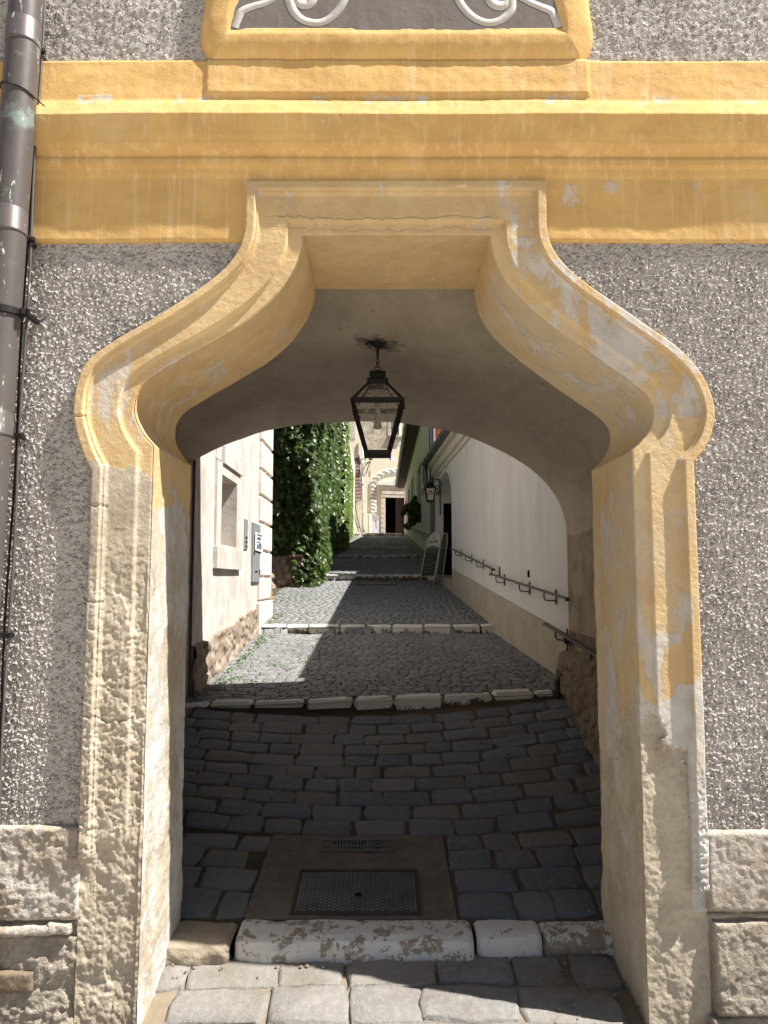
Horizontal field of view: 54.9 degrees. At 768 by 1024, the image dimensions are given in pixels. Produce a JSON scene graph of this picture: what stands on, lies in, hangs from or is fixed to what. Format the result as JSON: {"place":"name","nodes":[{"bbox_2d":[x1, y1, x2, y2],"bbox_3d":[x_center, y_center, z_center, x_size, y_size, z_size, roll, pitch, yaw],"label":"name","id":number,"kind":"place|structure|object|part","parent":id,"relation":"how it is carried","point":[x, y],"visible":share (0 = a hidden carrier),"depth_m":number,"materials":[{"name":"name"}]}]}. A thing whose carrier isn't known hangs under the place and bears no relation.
{"place":"outdoors","nodes":[
{"label":"outdoors","id":0,"kind":"place"},
{"bbox_2d":[262,582,480,627],"bbox_3d":[-0.500,1.703,14.505,5.400,0.681,6.998,0,-5,0],"label":"alley bed","id":1,"kind":"object","parent":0,"point":[275,590],"visible":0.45,"depth_m":12.93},
{"bbox_2d":[139,693,603,934],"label":"passage floor","id":2,"kind":"structure","parent":0,"point":[388,812],"depth_m":5.38,"materials":[{"name":"grey stone"}]},
{"bbox_2d":[245,834,456,919],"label":"concrete slab","id":3,"kind":"structure","parent":2,"relation":"on","point":[287,858],"depth_m":4.47,"materials":[{"name":"concrete"}]},
{"bbox_2d":[290,869,421,914],"bbox_3d":[-0.150,2.140,4.177,0.700,0.057,0.490,0,-5,0],"label":"access cover","id":4,"kind":"object","parent":3,"relation":"on","point":[357,892],"visible":1,"depth_m":4.15,"materials":[{"name":"metal"}]},
{"bbox_2d":[320,838,393,851],"bbox_3d":[-0.170,2.145,4.759,0.468,0.031,0.170,0,-5,0],"label":"drain grate","id":5,"kind":"object","parent":3,"relation":"on","point":[357,846],"visible":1,"depth_m":4.75,"materials":[{"name":"grey metal"}]},
{"bbox_2d":[185,533,561,707],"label":"alley paving","id":6,"kind":"structure","parent":0,"point":[480,649],"depth_m":9.60,"materials":[{"name":"grey stone"}]},
{"bbox_2d":[185,430,272,696],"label":"plastered house","id":7,"kind":"structure","parent":6,"relation":"on","point":[230,609],"depth_m":8.90,"materials":[{"name":"white paint"}]},
{"bbox_2d":[213,439,242,569],"bbox_3d":[-2.063,-0.163,9.048,0.445,1.717,1.575,0,-5,0],"label":"blocked window","id":8,"kind":"structure","parent":7,"relation":"in","point":[227,553],"depth_m":9.26,"materials":[{"name":"beige paint"}]},
{"bbox_2d":[243,519,247,549],"bbox_3d":[-1.892,0.307,10.131,0.028,0.416,0.219,0,-5,0],"label":"bell strip","id":9,"kind":"object","parent":7,"relation":"attached to","point":[245,534],"visible":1,"depth_m":10.08,"materials":[{"name":"grey paint"}]},
{"bbox_2d":[251,522,260,581],"bbox_3d":[-1.874,0.596,10.833,0.064,0.853,0.586,0,-5,0],"label":"meter cabinet","id":10,"kind":"object","parent":7,"relation":"attached to","point":[255,563],"visible":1,"depth_m":10.63,"materials":[{"name":"grey paint"}]},
{"bbox_3d":[-1.884,0.596,10.833,0.045,0.853,0.586,0,-5,0],"label":"door","id":11,"kind":"part","parent":10,"relation":"part of","materials":[{"name":"grey paint"}]},
{"bbox_2d":[255,532,262,551],"bbox_3d":[-1.837,0.450,10.929,0.019,0.269,0.636,0,-5,0],"label":"paper notice","id":12,"kind":"object","parent":10,"relation":"attached to","point":[258,542],"visible":1,"depth_m":10.86,"materials":[{"name":"white paper"}]},
{"bbox_2d":[203,587,340,690],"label":"grass","id":13,"kind":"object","parent":6,"relation":"on","point":[239,659],"visible":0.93,"depth_m":9.26,"materials":[{"name":"green plant"}]},
{"bbox_2d":[268,443,354,588],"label":"garden wall","id":14,"kind":"structure","parent":6,"relation":"on","point":[281,571],"depth_m":16.79,"materials":[{"name":"stone"}]},
{"bbox_2d":[289,555,302,566],"bbox_3d":[-1.970,1.101,16.662,0.310,0.260,0.315,0,-5,0],"label":"wooden box","id":15,"kind":"object","parent":14,"relation":"attached to","point":[297,558],"visible":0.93,"depth_m":16.52,"materials":[{"name":"brown wood"}]},
{"bbox_2d":[269,422,343,587],"bbox_3d":[-2.295,-0.944,21.811,2.111,6.663,10.898,0,-5,0],"label":"ivy","id":16,"kind":"object","parent":14,"relation":"attached to","point":[306,501],"visible":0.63,"depth_m":16.69,"materials":[{"name":"green plant"}]},
{"bbox_2d":[334,422,353,552],"bbox_3d":[-1.665,-1.047,33.089,0.882,6.408,15.552,0,-5,0],"label":"ivy","id":17,"kind":"object","parent":14,"relation":"attached to","point":[344,534],"visible":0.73,"depth_m":26.52,"materials":[{"name":"green plant"}]},
{"bbox_2d":[355,506,360,531],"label":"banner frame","id":18,"kind":"object","parent":14,"relation":"attached to","point":[357,521],"visible":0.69,"depth_m":45.03,"materials":[{"name":"white metal"}]},
{"bbox_2d":[185,688,552,709],"bbox_3d":[-0.452,1.848,6.986,4.097,0.344,0.263,0,-5,0],"label":"stone step","id":19,"kind":"object","parent":6,"relation":"on","point":[417,701],"visible":0.41,"depth_m":6.89,"materials":[{"name":"grey stone"}]},
{"bbox_2d":[372,512,378,532],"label":"information board","id":20,"kind":"object","parent":6,"relation":"on","point":[375,523],"visible":0.94,"depth_m":46.02,"materials":[{"name":"white paper"}]},
{"bbox_2d":[349,421,403,532],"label":"sgraffito house","id":21,"kind":"structure","parent":6,"relation":"on","point":[383,497],"depth_m":46.87,"materials":[{"name":"beige paint"}]},
{"bbox_2d":[354,455,361,532],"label":"tiled annex","id":22,"kind":"object","parent":21,"relation":"attached to","point":[358,498],"visible":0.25,"depth_m":45.85,"materials":[{"name":"beige paint"}]},
{"bbox_2d":[361,444,363,532],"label":"white downpipe","id":23,"kind":"object","parent":21,"relation":"attached to","point":[362,483],"visible":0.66,"depth_m":46.27,"materials":[{"name":"metal"}]},
{"bbox_2d":[385,498,403,532],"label":"doorway","id":24,"kind":"structure","parent":21,"relation":"in","point":[394,522],"depth_m":48.32,"materials":[{"name":"brown wood"}]},
{"bbox_2d":[388,422,401,439],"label":"window","id":25,"kind":"structure","parent":21,"relation":"in","point":[390,424],"depth_m":47.28,"materials":[{"name":"white glass"}]},
{"bbox_2d":[356,582,396,585],"bbox_3d":[-0.181,1.669,17.169,0.935,0.074,0.400,0,-5,0],"label":"drain grate","id":26,"kind":"object","parent":6,"relation":"on","point":[372,583],"visible":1,"depth_m":17.07,"materials":[{"name":"black metal"}]},
{"bbox_2d":[337,554,416,557],"bbox_3d":[-0.410,1.540,25.073,3.081,0.206,0.244,0,-5,0],"label":"stone step","id":27,"kind":"object","parent":6,"relation":"on","point":[385,556],"visible":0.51,"depth_m":24.97,"materials":[{"name":"grey stone"}]},
{"bbox_2d":[262,623,493,633],"bbox_3d":[-0.118,1.784,11.096,3.557,0.220,0.251,0,-5,0],"label":"stone step","id":28,"kind":"object","parent":6,"relation":"on","point":[400,628],"visible":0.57,"depth_m":11.00,"materials":[{"name":"grey stone"}]},
{"bbox_2d":[354,533,401,535],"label":"stone step","id":29,"kind":"object","parent":6,"relation":"on","point":[373,534],"visible":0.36,"depth_m":41.67,"materials":[{"name":"grey stone"}]},
{"bbox_2d":[349,547,408,548],"bbox_3d":[-0.451,1.535,30.599,2.997,0.205,0.246,0,-5,0],"label":"stone step","id":30,"kind":"object","parent":6,"relation":"on","point":[379,547],"visible":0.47,"depth_m":30.50,"materials":[{"name":"grey stone"}]},
{"bbox_2d":[326,574,435,580],"bbox_3d":[-0.293,1.627,18.140,3.201,0.212,0.252,0,-5,0],"label":"stone step","id":31,"kind":"object","parent":6,"relation":"on","point":[400,577],"visible":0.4,"depth_m":18.04,"materials":[{"name":"grey stone"}]},
{"bbox_2d":[419,532,447,585],"bbox_3d":[1.242,1.084,17.146,0.622,1.249,0.714,2,-6,-25],"label":"chalkboard sign","id":32,"kind":"object","parent":6,"relation":"on","point":[430,560],"visible":1,"depth_m":17.12,"materials":[{"name":"wood"}]},
{"bbox_2d":[421,429,569,673],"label":"pale house","id":33,"kind":"structure","parent":6,"relation":"on","point":[502,510],"depth_m":10.48,"materials":[{"name":"grey paint"}]},
{"bbox_2d":[421,478,440,514],"bbox_3d":[1.118,-0.363,17.507,0.450,0.878,0.373,0,-5,0],"label":"wall lantern","id":34,"kind":"object","parent":33,"relation":"attached to","point":[429,489],"depth_m":17.42,"materials":[{"name":"black metal"}]},
{"bbox_2d":[437,467,453,591],"bbox_3d":[1.853,0.567,16.769,1.115,3.140,2.700,0,-5,0],"label":"doorway","id":35,"kind":"structure","parent":33,"relation":"in","point":[445,520],"depth_m":17.95,"materials":[{"name":"black wood"}]},
{"bbox_2d":[450,548,499,575],"bbox_3d":[1.504,0.833,12.808,0.124,0.618,4.398,0,-5,-3],"label":"handrail","id":36,"kind":"object","parent":33,"relation":"attached to","point":[477,561],"visible":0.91,"depth_m":12.19,"materials":[{"name":"grey metal"}]},
{"bbox_2d":[489,573,569,603],"bbox_3d":[1.686,0.895,8.908,0.124,0.354,3.835,0,-5,-3],"label":"handrail","id":37,"kind":"object","parent":33,"relation":"attached to","point":[555,594],"visible":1,"depth_m":8.22,"materials":[{"name":"grey metal"}]},
{"bbox_2d":[327,558,436,575],"bbox_3d":[-0.500,1.548,21.498,5.400,0.633,6.898,0,-5,0],"label":"alley bed","id":38,"kind":"object","parent":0,"point":[355,575],"visible":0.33,"depth_m":18.04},
{"bbox_2d":[136,953,649,1023],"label":"street paving","id":39,"kind":"structure","parent":0,"point":[314,992],"depth_m":3.44,"materials":[{"name":"stone"}]},
{"bbox_2d":[171,715,640,1016],"bbox_3d":[0.288,1.993,4.784,2.744,0.751,3.288,0,-5,0],"label":"grit","id":40,"kind":"object","parent":39,"relation":"on","point":[477,963],"visible":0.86,"depth_m":3.61,"materials":[{"name":"grey gravel"}]},
{"label":"street","id":41,"kind":"structure","parent":0,"visible":0},
{"bbox_2d":[165,920,237,969],"bbox_3d":[-0.963,2.227,3.761,0.395,0.192,0.283,0,-5,0],"label":"kerb stone","id":42,"kind":"object","parent":41,"relation":"on","point":[191,944],"visible":0.73,"depth_m":3.68,"materials":[{"name":"beige stone"}]},
{"bbox_2d":[235,919,473,965],"bbox_3d":[-0.147,2.226,3.778,1.195,0.199,0.248,0,-5,0],"label":"kerb stone","id":43,"kind":"object","parent":41,"relation":"on","point":[345,942],"visible":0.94,"depth_m":3.70,"materials":[{"name":"grey stone"}]},
{"bbox_2d":[0,0,767,1023],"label":"gate house","id":44,"kind":"structure","parent":41,"relation":"on","point":[532,234],"depth_m":3.51,"materials":[{"name":"paint"}]},
{"bbox_2d":[0,0,44,604],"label":"downpipe","id":45,"kind":"object","parent":44,"relation":"attached to","point":[21,60],"visible":1,"depth_m":3.37,"materials":[{"name":"metal"}]},
{"bbox_2d":[0,0,46,817],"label":"lightning conductor","id":46,"kind":"object","parent":44,"relation":"attached to","point":[18,436],"visible":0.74,"depth_m":3.37,"materials":[{"name":"black metal"}]},
{"bbox_2d":[350,340,404,459],"bbox_3d":[-0.042,-0.789,5.023,0.362,0.854,0.360,0,-5,0],"label":"hanging lantern","id":47,"kind":"object","parent":44,"relation":"hanging from","point":[377,380],"visible":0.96,"depth_m":4.96,"materials":[{"name":"metal"}]},
{"bbox_2d":[554,637,569,699],"bbox_3d":[1.712,1.562,7.068,0.123,0.710,0.563,-2,-6,18],"label":"wall cable","id":48,"kind":"object","parent":44,"relation":"attached to","point":[557,680],"depth_m":6.82,"materials":[{"name":"black metal"}]},
{"bbox_2d":[543,623,596,659],"bbox_3d":[1.761,1.213,6.782,0.118,0.284,1.982,0,-5,-2],"label":"handrail","id":49,"kind":"object","parent":44,"relation":"attached to","point":[591,651],"visible":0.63,"depth_m":6.80,"materials":[{"name":"grey metal"}]},
{"bbox_2d":[395,423,435,560],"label":"green house","id":50,"kind":"structure","parent":41,"relation":"on","point":[417,441],"depth_m":26.78,"materials":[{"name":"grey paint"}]},
{"bbox_2d":[408,484,409,502],"bbox_3d":[1.258,-0.762,34.863,0.172,0.870,2.019,0,-5,0],"label":"window","id":51,"kind":"structure","parent":50,"relation":"in","point":[409,484],"depth_m":35.71,"materials":[{"name":"green glass"}]},
{"bbox_2d":[400,495,420,529],"bbox_3d":[0.912,0.038,24.689,0.798,1.203,0.663,0,-5,0],"label":"flower basket","id":52,"kind":"object","parent":50,"relation":"hanging from","point":[412,507],"visible":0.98,"depth_m":24.58,"materials":[{"name":"green plant"}]},
{"bbox_2d":[411,471,413,498],"bbox_3d":[1.271,-0.839,31.109,0.172,1.436,2.453,0,-5,0],"label":"window","id":53,"kind":"structure","parent":50,"relation":"in","point":[412,478],"depth_m":31.83,"materials":[{"name":"green glass"}]},
{"bbox_2d":[417,457,421,515],"bbox_3d":[1.252,-0.749,25.458,0.259,1.935,2.789,0,-5,0],"label":"window","id":54,"kind":"structure","parent":50,"relation":"in","point":[419,477],"depth_m":26.69,"materials":[{"name":"glass"}]},
{"bbox_2d":[473,920,542,960],"bbox_3d":[0.634,2.227,3.799,0.332,0.194,0.206,0,-5,0],"label":"kerb stone","id":55,"kind":"object","parent":41,"relation":"on","point":[510,939],"visible":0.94,"depth_m":3.73,"materials":[{"name":"grey stone"}]},
{"bbox_2d":[538,920,613,955],"bbox_3d":[1.004,2.232,3.811,0.392,0.192,0.181,0,-5,0],"label":"kerb stone","id":56,"kind":"object","parent":41,"relation":"on","point":[566,938],"visible":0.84,"depth_m":3.75,"materials":[{"name":"grey stone"}]}
]}

